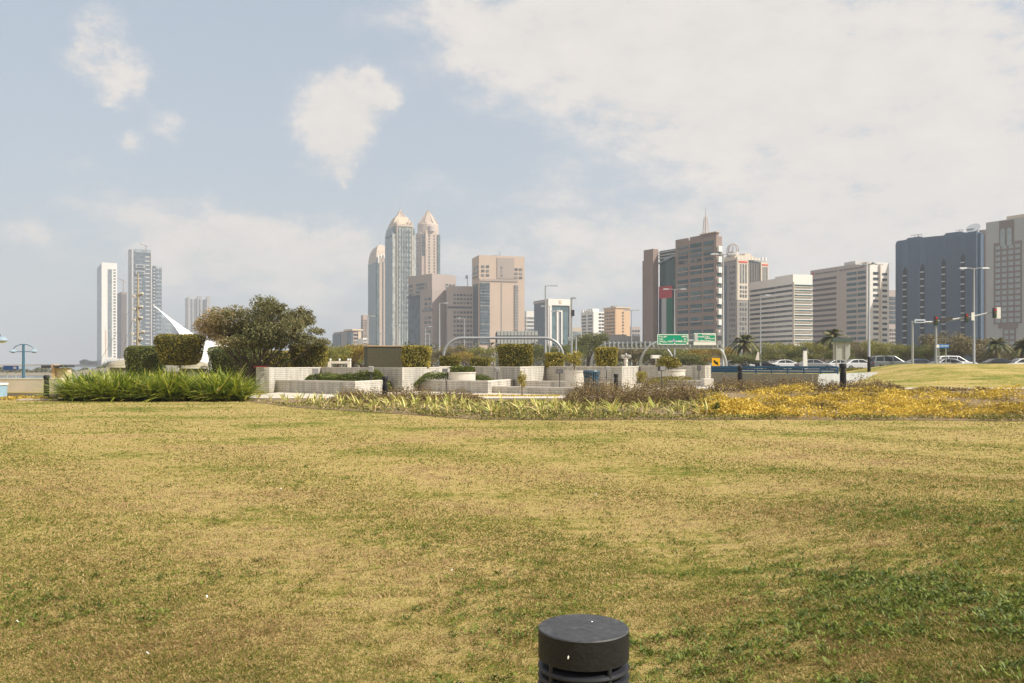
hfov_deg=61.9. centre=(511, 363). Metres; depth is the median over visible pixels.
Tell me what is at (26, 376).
sea
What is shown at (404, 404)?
young lily plant
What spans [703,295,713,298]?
window
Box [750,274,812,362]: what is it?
office block
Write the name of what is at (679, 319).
window
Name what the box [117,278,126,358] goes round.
tower block
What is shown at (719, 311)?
bay window
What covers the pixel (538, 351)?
street tree
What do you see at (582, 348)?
street tree
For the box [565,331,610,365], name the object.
street tree
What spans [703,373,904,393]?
brown shrubs
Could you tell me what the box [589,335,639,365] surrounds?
hall
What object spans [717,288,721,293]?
bay window
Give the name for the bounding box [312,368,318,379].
spot light
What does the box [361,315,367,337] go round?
office block
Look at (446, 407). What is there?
young lily plant
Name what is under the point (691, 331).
window
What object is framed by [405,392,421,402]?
young lily plant
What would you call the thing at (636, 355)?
street tree
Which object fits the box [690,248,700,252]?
window
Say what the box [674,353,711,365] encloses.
street tree
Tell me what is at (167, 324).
tower block
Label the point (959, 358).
parked car
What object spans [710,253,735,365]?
street lamp
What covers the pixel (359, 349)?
street tree
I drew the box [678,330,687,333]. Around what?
window
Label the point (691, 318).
window
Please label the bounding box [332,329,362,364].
office block
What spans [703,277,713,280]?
window
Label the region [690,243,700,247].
window
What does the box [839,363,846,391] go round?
bollard light
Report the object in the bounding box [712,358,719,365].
arrow sign
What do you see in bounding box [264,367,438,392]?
planter wall
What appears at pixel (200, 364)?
domed shelter
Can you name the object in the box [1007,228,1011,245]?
arched window
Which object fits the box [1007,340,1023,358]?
date palm
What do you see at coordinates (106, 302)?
tower block
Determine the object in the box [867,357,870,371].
bollard light
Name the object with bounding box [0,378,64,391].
promenade wall
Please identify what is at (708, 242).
window
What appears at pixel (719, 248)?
bay window
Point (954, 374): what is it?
lawn
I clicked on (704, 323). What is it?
window
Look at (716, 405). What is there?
shrub
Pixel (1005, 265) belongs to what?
grid tower
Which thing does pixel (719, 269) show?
bay window
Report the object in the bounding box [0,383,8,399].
ice chest
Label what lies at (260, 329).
spreading tree
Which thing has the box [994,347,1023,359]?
street tree
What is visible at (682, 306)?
window
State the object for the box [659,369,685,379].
round planter
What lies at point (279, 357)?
clipped hedge
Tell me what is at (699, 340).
sign gantry
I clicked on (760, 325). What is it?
street lamp
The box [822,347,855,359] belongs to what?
street tree
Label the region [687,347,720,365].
street tree
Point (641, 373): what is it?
shrub
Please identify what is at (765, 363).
parked car
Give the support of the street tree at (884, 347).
on the city ground at (169, 367)
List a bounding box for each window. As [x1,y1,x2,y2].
[678,267,687,271]
[678,280,687,283]
[678,292,687,296]
[678,305,687,308]
[678,318,687,321]
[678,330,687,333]
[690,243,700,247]
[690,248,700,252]
[690,253,700,257]
[690,265,700,269]
[690,271,700,274]
[690,278,700,282]
[690,283,700,286]
[690,291,700,294]
[690,296,700,299]
[690,304,700,307]
[690,309,700,312]
[690,317,700,320]
[690,330,700,333]
[703,240,713,245]
[703,246,713,250]
[703,263,713,267]
[703,269,713,272]
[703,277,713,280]
[703,282,713,285]
[703,290,713,293]
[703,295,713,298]
[703,303,713,306]
[703,308,713,311]
[703,316,713,319]
[703,322,713,324]
[703,329,713,332]
[717,246,721,251]
[717,267,721,272]
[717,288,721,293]
[717,309,721,314]
[717,330,721,335]
[1000,228,1004,246]
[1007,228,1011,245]
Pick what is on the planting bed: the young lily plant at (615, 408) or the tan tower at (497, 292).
the young lily plant at (615, 408)
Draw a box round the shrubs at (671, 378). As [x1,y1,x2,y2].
[644,375,694,384]
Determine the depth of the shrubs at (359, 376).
47.05 m
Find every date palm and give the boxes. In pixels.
[728,334,761,359]
[812,329,852,359]
[982,337,1014,358]
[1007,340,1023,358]
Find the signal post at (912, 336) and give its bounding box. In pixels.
[911,319,931,363]
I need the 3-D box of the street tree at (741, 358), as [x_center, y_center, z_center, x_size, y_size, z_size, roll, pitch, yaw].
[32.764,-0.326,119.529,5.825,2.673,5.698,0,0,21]
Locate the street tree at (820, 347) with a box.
[806,342,831,361]
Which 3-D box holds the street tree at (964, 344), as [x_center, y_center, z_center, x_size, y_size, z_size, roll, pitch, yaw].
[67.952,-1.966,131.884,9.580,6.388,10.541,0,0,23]
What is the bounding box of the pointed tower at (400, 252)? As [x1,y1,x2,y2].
[385,209,415,344]
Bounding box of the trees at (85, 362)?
[79,359,96,364]
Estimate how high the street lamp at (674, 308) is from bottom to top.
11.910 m
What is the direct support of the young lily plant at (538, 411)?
on the planting bed
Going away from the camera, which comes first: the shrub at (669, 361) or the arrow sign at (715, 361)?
the shrub at (669, 361)
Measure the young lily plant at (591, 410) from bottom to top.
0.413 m
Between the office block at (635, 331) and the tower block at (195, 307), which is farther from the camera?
the tower block at (195, 307)
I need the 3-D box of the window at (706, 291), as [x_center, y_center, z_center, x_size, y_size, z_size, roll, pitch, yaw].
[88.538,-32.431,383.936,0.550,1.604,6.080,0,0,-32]
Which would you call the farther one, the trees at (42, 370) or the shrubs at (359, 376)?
the trees at (42, 370)
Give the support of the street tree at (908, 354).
on the city ground at (169, 367)
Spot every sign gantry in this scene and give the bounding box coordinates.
[442,337,563,354]
[590,341,672,365]
[639,333,727,365]
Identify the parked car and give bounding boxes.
[720,360,754,368]
[748,360,776,368]
[771,360,794,368]
[794,359,833,368]
[826,360,844,366]
[840,359,867,368]
[870,356,910,366]
[906,359,930,363]
[927,359,965,363]
[932,356,977,363]
[979,358,1010,363]
[1008,358,1023,363]
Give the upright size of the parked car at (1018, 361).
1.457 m
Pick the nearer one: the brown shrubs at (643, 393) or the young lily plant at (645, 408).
the young lily plant at (645, 408)
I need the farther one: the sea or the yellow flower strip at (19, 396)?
the sea
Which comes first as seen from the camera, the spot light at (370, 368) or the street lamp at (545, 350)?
the spot light at (370, 368)
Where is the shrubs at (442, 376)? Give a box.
[414,370,493,386]
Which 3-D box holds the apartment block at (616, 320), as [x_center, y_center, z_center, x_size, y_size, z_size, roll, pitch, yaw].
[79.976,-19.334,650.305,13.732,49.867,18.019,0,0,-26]
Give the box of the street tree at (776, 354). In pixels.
[757,342,802,368]
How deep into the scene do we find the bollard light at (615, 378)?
43.41 m
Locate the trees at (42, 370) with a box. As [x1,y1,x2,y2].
[0,362,109,372]
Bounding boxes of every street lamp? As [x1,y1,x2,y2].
[367,316,374,344]
[439,303,448,365]
[457,318,464,364]
[540,306,549,351]
[544,285,556,359]
[623,310,639,365]
[663,289,686,354]
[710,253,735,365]
[759,295,770,368]
[854,262,883,356]
[959,267,989,363]
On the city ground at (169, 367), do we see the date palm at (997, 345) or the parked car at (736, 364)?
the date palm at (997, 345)
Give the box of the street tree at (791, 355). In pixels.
[780,346,815,362]
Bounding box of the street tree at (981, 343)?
[952,338,994,361]
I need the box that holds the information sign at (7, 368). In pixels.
[3,366,18,377]
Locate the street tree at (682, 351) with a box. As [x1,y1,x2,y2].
[662,347,701,364]
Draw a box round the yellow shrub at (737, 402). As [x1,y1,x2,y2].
[693,397,772,414]
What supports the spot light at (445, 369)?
on the plaza paving at (306, 395)
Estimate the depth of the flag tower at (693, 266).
394.28 m
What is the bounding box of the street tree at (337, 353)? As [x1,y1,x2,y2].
[328,345,353,366]
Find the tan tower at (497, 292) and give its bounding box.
[472,255,523,363]
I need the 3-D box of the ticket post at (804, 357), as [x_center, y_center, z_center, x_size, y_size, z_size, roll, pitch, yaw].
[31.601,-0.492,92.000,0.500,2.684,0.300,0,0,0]
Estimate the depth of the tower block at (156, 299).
1450.59 m
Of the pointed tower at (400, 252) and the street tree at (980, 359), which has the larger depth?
the pointed tower at (400, 252)
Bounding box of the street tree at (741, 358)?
[726,353,766,368]
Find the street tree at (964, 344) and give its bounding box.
[917,331,985,356]
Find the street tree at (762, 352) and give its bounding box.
[751,347,779,368]
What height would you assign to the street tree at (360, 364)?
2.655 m
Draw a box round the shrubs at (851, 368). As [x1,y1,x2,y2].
[839,367,862,370]
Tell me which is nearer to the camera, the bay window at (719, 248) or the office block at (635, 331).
the bay window at (719, 248)
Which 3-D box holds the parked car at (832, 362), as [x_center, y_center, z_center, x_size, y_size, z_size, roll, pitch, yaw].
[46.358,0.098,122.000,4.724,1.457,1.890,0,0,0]
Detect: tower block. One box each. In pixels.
[97,262,116,365]
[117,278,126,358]
[128,243,151,347]
[152,266,161,345]
[162,318,172,333]
[172,326,184,334]
[185,296,209,340]
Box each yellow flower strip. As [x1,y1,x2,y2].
[0,394,58,399]
[406,394,559,396]
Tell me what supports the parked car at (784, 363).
on the road
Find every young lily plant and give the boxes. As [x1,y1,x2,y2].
[345,391,362,404]
[362,394,386,410]
[377,397,396,407]
[398,396,413,412]
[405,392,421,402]
[428,404,437,412]
[437,396,452,415]
[442,394,453,405]
[476,399,505,417]
[507,400,532,409]
[527,399,543,413]
[540,400,551,410]
[545,400,560,414]
[558,401,574,412]
[588,406,599,416]
[600,402,621,417]
[604,398,619,409]
[635,398,650,412]
[649,396,667,413]
[663,406,681,415]
[697,398,715,414]
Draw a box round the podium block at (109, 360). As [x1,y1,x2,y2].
[105,359,123,362]
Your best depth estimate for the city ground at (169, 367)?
290.08 m
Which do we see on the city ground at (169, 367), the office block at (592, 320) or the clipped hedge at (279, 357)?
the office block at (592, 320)
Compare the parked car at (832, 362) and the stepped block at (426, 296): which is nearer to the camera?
the parked car at (832, 362)
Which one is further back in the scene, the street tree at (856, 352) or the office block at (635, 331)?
the office block at (635, 331)
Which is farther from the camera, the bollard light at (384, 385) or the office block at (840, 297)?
the office block at (840, 297)
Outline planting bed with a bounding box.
[248,390,1023,420]
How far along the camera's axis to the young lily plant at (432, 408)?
26.50 m
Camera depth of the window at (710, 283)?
383.63 m
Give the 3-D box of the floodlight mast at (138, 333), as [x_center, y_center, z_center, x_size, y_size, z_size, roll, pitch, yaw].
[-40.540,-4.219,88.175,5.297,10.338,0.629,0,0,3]
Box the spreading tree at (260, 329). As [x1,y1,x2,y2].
[192,294,330,387]
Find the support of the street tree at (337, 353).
on the city ground at (169, 367)
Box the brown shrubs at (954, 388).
[908,386,992,390]
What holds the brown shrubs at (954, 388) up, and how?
on the planting bed
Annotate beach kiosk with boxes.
[41,364,74,381]
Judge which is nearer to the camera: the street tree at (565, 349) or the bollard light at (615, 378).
the bollard light at (615, 378)
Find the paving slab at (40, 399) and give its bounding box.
[16,398,63,399]
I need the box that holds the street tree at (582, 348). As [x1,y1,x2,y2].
[561,344,588,357]
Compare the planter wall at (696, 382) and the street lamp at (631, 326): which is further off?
the street lamp at (631, 326)
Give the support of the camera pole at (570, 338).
on the city ground at (169, 367)
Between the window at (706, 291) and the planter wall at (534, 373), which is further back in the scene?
the window at (706, 291)
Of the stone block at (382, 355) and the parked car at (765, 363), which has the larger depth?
the parked car at (765, 363)
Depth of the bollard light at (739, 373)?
39.91 m
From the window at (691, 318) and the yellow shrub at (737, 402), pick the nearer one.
the yellow shrub at (737, 402)
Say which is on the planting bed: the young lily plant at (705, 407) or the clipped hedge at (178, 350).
the young lily plant at (705, 407)
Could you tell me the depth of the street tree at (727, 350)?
139.35 m
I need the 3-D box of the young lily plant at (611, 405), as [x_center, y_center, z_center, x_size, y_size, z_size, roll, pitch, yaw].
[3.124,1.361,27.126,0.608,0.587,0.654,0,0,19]
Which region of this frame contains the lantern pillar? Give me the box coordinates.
[621,353,630,365]
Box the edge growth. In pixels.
[260,399,1023,420]
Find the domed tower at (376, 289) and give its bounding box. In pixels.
[368,243,384,344]
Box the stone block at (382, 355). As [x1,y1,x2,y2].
[363,345,403,367]
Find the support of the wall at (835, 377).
on the lawn at (954, 374)
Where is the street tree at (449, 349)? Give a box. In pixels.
[431,345,467,357]
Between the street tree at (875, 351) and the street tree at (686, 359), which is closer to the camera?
the street tree at (686, 359)
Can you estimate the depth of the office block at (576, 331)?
700.54 m
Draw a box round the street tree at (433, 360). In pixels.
[431,350,438,366]
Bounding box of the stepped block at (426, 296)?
[407,274,455,364]
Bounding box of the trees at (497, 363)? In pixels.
[326,341,719,366]
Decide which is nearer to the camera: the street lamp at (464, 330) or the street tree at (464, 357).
the street tree at (464, 357)
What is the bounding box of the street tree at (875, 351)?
[856,339,889,360]
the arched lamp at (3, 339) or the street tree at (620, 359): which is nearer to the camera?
the arched lamp at (3, 339)
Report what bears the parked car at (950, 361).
on the road
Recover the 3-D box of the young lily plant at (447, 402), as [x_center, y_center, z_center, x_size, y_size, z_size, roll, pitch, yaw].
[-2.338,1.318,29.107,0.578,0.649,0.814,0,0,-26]
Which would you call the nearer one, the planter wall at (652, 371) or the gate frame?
the planter wall at (652, 371)
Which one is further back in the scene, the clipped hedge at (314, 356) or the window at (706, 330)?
the window at (706, 330)
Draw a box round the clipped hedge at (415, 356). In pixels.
[401,345,432,367]
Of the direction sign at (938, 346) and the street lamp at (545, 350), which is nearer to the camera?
the direction sign at (938, 346)
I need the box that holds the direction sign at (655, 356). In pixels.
[651,355,661,363]
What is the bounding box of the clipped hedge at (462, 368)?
[449,366,474,371]
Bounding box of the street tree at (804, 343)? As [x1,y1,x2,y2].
[792,340,821,359]
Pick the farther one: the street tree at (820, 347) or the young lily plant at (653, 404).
the street tree at (820, 347)
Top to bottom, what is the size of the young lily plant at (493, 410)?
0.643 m
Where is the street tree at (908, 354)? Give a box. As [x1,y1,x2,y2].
[891,344,930,359]
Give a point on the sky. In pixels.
(254, 147)
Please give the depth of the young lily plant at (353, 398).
32.03 m
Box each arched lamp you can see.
[0,334,8,342]
[9,344,37,377]
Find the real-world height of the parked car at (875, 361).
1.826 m
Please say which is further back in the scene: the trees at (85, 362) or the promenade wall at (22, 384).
the trees at (85, 362)
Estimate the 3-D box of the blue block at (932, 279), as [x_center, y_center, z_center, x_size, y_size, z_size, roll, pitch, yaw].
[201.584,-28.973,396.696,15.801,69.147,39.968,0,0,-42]
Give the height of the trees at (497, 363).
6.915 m
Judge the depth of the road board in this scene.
83.95 m
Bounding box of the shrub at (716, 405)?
[713,401,720,413]
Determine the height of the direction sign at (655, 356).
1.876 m
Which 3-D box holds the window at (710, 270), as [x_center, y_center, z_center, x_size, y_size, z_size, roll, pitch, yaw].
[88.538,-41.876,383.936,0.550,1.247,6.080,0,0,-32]
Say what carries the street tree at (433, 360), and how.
on the city ground at (169, 367)
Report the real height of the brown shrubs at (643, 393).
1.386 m
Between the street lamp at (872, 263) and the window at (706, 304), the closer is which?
the street lamp at (872, 263)
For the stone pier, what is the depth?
43.10 m
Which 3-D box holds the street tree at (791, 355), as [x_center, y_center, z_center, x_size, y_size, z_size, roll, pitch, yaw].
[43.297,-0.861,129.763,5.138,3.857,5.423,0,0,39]
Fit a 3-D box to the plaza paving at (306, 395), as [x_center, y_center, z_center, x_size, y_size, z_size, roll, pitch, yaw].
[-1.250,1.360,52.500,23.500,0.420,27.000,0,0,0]
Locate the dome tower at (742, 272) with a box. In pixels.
[724,243,767,362]
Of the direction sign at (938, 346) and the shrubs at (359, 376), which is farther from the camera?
the direction sign at (938, 346)
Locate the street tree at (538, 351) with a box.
[533,343,564,364]
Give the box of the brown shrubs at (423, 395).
[327,382,486,403]
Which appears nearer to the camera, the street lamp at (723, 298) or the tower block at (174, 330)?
the street lamp at (723, 298)
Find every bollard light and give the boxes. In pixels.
[43,375,49,396]
[382,376,387,394]
[538,614,629,682]
[614,374,617,391]
[737,366,742,388]
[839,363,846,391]
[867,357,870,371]
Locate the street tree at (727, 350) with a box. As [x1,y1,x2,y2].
[714,346,736,359]
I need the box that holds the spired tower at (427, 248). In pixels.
[416,210,439,275]
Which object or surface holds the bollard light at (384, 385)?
on the planting bed
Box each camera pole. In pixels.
[567,337,576,365]
[570,297,575,365]
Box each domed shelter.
[107,360,132,377]
[176,361,208,377]
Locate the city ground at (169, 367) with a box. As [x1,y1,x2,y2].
[0,364,791,378]
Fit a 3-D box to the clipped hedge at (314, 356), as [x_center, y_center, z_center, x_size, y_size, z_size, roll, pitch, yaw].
[-13.071,0.216,54.988,2.546,3.169,1.803,0,0,0]
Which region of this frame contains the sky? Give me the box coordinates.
[0,0,1023,363]
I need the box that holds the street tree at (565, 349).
[550,345,568,362]
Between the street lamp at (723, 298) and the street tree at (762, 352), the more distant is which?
the street tree at (762, 352)
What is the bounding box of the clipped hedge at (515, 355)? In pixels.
[496,343,533,366]
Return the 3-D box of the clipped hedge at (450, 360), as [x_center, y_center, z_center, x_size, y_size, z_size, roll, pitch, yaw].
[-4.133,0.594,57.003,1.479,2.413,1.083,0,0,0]
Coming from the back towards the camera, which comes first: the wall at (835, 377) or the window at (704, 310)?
the window at (704, 310)
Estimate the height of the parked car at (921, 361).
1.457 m
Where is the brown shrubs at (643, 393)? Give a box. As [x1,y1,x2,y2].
[557,371,706,405]
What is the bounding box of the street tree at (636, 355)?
[617,347,647,365]
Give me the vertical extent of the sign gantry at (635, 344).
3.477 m
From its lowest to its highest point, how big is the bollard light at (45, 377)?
1.204 m
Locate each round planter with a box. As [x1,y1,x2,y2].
[448,372,475,379]
[564,370,583,386]
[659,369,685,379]
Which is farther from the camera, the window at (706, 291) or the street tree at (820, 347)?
the window at (706, 291)
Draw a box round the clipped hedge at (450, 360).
[439,355,460,365]
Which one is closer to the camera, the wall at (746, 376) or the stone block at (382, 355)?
the wall at (746, 376)
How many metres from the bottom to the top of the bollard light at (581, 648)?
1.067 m
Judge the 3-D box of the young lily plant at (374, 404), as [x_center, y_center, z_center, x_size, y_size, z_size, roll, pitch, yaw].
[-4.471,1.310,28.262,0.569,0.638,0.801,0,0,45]
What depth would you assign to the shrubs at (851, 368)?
68.59 m
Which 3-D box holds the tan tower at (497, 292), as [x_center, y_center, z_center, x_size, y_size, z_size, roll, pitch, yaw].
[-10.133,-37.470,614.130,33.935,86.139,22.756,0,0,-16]
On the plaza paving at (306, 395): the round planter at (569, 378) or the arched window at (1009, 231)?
the round planter at (569, 378)
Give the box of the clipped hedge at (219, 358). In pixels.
[206,346,262,377]
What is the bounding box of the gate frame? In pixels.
[328,358,350,366]
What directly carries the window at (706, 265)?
in the flag tower at (693, 266)
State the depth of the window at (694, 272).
390.62 m
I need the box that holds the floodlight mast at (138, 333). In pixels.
[95,273,144,368]
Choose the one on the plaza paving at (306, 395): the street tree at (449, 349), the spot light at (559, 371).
the spot light at (559, 371)
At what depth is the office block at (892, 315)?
520.30 m
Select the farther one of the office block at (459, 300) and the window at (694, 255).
the office block at (459, 300)
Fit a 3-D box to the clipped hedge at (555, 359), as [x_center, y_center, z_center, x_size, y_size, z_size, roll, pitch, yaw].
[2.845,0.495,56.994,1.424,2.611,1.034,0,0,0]
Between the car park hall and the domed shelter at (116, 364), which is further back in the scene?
the car park hall
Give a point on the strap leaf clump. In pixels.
(169, 386)
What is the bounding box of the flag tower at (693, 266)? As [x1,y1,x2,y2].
[642,207,721,365]
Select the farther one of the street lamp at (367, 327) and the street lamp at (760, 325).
the street lamp at (367, 327)
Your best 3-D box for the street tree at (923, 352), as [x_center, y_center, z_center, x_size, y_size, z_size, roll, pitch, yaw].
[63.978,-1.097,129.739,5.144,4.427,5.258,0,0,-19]
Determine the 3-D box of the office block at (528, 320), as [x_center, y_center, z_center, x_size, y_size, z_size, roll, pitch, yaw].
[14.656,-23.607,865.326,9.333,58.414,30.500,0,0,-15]
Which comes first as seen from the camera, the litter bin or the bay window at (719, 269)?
the litter bin
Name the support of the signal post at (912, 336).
on the lawn at (954, 374)
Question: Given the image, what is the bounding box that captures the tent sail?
[139,296,224,369]
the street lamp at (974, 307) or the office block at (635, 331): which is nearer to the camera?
the street lamp at (974, 307)
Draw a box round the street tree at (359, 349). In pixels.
[339,343,368,366]
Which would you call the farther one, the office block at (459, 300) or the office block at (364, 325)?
the office block at (364, 325)
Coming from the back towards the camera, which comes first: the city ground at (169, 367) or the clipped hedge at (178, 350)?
the city ground at (169, 367)
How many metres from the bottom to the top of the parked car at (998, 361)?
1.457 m
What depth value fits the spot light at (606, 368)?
44.50 m
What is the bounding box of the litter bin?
[583,370,599,390]
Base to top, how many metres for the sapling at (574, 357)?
2.506 m
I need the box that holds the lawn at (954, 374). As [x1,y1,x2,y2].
[0,364,1023,682]
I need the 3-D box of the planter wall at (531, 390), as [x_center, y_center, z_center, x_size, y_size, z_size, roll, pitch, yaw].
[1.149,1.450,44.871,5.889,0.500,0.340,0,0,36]
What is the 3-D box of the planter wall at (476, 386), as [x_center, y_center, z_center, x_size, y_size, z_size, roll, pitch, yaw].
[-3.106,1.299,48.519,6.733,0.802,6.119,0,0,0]
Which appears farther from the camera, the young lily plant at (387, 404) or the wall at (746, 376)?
the wall at (746, 376)
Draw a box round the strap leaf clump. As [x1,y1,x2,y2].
[33,364,278,402]
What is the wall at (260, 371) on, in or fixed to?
on the lawn at (954, 374)
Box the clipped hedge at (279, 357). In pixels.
[261,350,293,366]
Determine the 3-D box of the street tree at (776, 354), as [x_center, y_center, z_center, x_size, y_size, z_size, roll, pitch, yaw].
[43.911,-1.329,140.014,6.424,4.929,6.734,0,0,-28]
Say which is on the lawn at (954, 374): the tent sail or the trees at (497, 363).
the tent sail
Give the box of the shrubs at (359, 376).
[305,369,392,388]
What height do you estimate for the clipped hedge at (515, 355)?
3.213 m
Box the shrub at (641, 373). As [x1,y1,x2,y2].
[635,371,648,384]
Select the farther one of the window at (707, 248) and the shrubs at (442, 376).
the window at (707, 248)
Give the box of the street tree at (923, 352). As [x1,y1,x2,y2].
[915,342,951,361]
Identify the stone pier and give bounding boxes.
[701,378,712,386]
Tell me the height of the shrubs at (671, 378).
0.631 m
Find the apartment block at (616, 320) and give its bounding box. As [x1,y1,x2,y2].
[603,305,630,335]
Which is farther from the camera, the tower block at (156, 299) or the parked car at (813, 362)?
the tower block at (156, 299)
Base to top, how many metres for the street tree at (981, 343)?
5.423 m
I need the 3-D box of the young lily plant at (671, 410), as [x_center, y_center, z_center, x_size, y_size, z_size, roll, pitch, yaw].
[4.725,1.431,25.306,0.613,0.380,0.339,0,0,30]
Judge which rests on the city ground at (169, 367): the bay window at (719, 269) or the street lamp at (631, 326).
the street lamp at (631, 326)
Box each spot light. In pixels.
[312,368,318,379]
[368,366,373,371]
[442,368,449,371]
[556,369,562,386]
[604,366,608,382]
[658,366,664,386]
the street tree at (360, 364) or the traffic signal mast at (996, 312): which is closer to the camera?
the traffic signal mast at (996, 312)
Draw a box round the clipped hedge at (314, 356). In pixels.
[288,343,329,366]
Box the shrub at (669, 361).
[655,355,682,369]
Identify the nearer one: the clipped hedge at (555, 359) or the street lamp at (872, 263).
the clipped hedge at (555, 359)
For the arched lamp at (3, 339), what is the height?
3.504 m
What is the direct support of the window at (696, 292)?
in the flag tower at (693, 266)
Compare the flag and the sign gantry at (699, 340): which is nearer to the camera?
the sign gantry at (699, 340)
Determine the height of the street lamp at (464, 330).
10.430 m
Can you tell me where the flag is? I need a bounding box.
[659,285,672,333]
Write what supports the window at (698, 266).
in the flag tower at (693, 266)
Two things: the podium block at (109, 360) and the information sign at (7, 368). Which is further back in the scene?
the podium block at (109, 360)
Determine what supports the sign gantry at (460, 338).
on the city ground at (169, 367)
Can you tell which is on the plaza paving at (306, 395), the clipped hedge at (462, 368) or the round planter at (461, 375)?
the round planter at (461, 375)
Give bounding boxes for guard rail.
[711,366,838,373]
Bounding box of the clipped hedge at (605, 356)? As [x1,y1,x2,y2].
[594,346,617,365]
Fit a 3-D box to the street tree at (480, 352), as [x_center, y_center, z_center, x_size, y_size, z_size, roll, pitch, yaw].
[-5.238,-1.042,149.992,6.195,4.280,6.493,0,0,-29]
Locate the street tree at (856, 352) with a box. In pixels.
[850,341,870,358]
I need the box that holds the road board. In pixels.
[831,338,852,365]
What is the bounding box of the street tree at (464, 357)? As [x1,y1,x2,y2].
[451,350,481,365]
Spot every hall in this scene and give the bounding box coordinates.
[495,331,537,365]
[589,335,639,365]
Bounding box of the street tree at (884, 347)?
[871,341,910,359]
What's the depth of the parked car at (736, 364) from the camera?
121.10 m
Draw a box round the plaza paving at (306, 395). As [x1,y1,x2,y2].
[250,383,735,397]
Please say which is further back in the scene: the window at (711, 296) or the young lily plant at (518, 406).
the window at (711, 296)
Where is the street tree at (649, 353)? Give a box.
[639,349,672,364]
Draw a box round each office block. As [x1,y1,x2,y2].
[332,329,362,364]
[358,338,366,362]
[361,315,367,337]
[446,275,471,349]
[524,311,533,331]
[533,299,569,364]
[573,328,580,359]
[581,309,603,364]
[630,327,639,335]
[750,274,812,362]
[810,261,888,362]
[889,290,894,354]
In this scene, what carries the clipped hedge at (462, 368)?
in the round planter at (461, 375)
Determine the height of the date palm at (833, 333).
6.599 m
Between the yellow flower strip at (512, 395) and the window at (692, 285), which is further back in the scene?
the window at (692, 285)
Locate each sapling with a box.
[517,371,526,394]
[565,350,582,370]
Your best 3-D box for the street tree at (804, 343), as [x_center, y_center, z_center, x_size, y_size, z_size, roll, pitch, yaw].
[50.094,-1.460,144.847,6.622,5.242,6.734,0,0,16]
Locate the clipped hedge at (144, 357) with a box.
[123,345,165,376]
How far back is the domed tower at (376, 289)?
1082.44 m
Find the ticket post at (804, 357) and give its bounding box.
[802,347,807,365]
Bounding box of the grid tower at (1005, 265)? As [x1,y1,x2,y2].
[986,214,1023,360]
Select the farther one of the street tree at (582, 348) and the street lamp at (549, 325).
the street tree at (582, 348)
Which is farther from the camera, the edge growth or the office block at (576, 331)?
the office block at (576, 331)
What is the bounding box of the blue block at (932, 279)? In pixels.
[895,224,985,362]
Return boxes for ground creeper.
[276,391,719,418]
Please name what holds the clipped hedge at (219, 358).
on the lawn at (954, 374)
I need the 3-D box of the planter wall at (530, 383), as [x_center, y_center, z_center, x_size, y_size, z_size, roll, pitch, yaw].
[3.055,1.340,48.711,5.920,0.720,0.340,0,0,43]
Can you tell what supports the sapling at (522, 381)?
on the plaza paving at (306, 395)
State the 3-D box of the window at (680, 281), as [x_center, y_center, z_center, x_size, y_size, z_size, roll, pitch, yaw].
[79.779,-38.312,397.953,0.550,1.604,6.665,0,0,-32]
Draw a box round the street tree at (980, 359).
[975,351,1004,363]
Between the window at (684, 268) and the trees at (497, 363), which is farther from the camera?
the window at (684, 268)
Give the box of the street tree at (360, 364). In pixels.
[355,353,363,366]
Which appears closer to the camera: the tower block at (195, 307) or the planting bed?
the planting bed
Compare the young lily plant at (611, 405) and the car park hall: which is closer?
the young lily plant at (611, 405)
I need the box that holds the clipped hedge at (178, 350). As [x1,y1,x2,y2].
[153,333,206,375]
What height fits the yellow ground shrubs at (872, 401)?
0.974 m
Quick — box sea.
[0,367,95,381]
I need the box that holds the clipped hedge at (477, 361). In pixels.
[469,357,489,365]
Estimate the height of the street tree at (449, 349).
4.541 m
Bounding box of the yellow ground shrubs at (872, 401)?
[696,382,1023,418]
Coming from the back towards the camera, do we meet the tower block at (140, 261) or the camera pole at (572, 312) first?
the tower block at (140, 261)
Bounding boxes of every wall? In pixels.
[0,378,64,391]
[7,393,54,396]
[256,367,271,389]
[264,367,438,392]
[276,380,390,394]
[418,379,513,392]
[435,366,544,385]
[492,386,581,394]
[525,380,608,386]
[545,366,638,387]
[639,365,710,382]
[653,379,700,387]
[711,373,816,385]
[812,372,877,385]
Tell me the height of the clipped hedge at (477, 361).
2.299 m
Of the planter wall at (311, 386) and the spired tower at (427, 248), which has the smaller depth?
the planter wall at (311, 386)
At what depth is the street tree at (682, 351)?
138.50 m
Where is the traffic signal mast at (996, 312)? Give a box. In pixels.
[929,307,1000,363]
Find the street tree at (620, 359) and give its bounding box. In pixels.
[617,349,624,361]
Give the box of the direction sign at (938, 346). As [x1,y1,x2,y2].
[936,344,948,363]
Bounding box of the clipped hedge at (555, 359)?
[544,352,564,367]
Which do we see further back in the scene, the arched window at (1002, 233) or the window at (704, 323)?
the window at (704, 323)
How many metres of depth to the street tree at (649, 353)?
149.12 m
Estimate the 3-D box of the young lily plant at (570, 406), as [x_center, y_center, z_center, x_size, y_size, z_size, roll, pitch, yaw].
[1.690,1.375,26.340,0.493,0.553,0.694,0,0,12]
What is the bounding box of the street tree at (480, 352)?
[467,346,497,362]

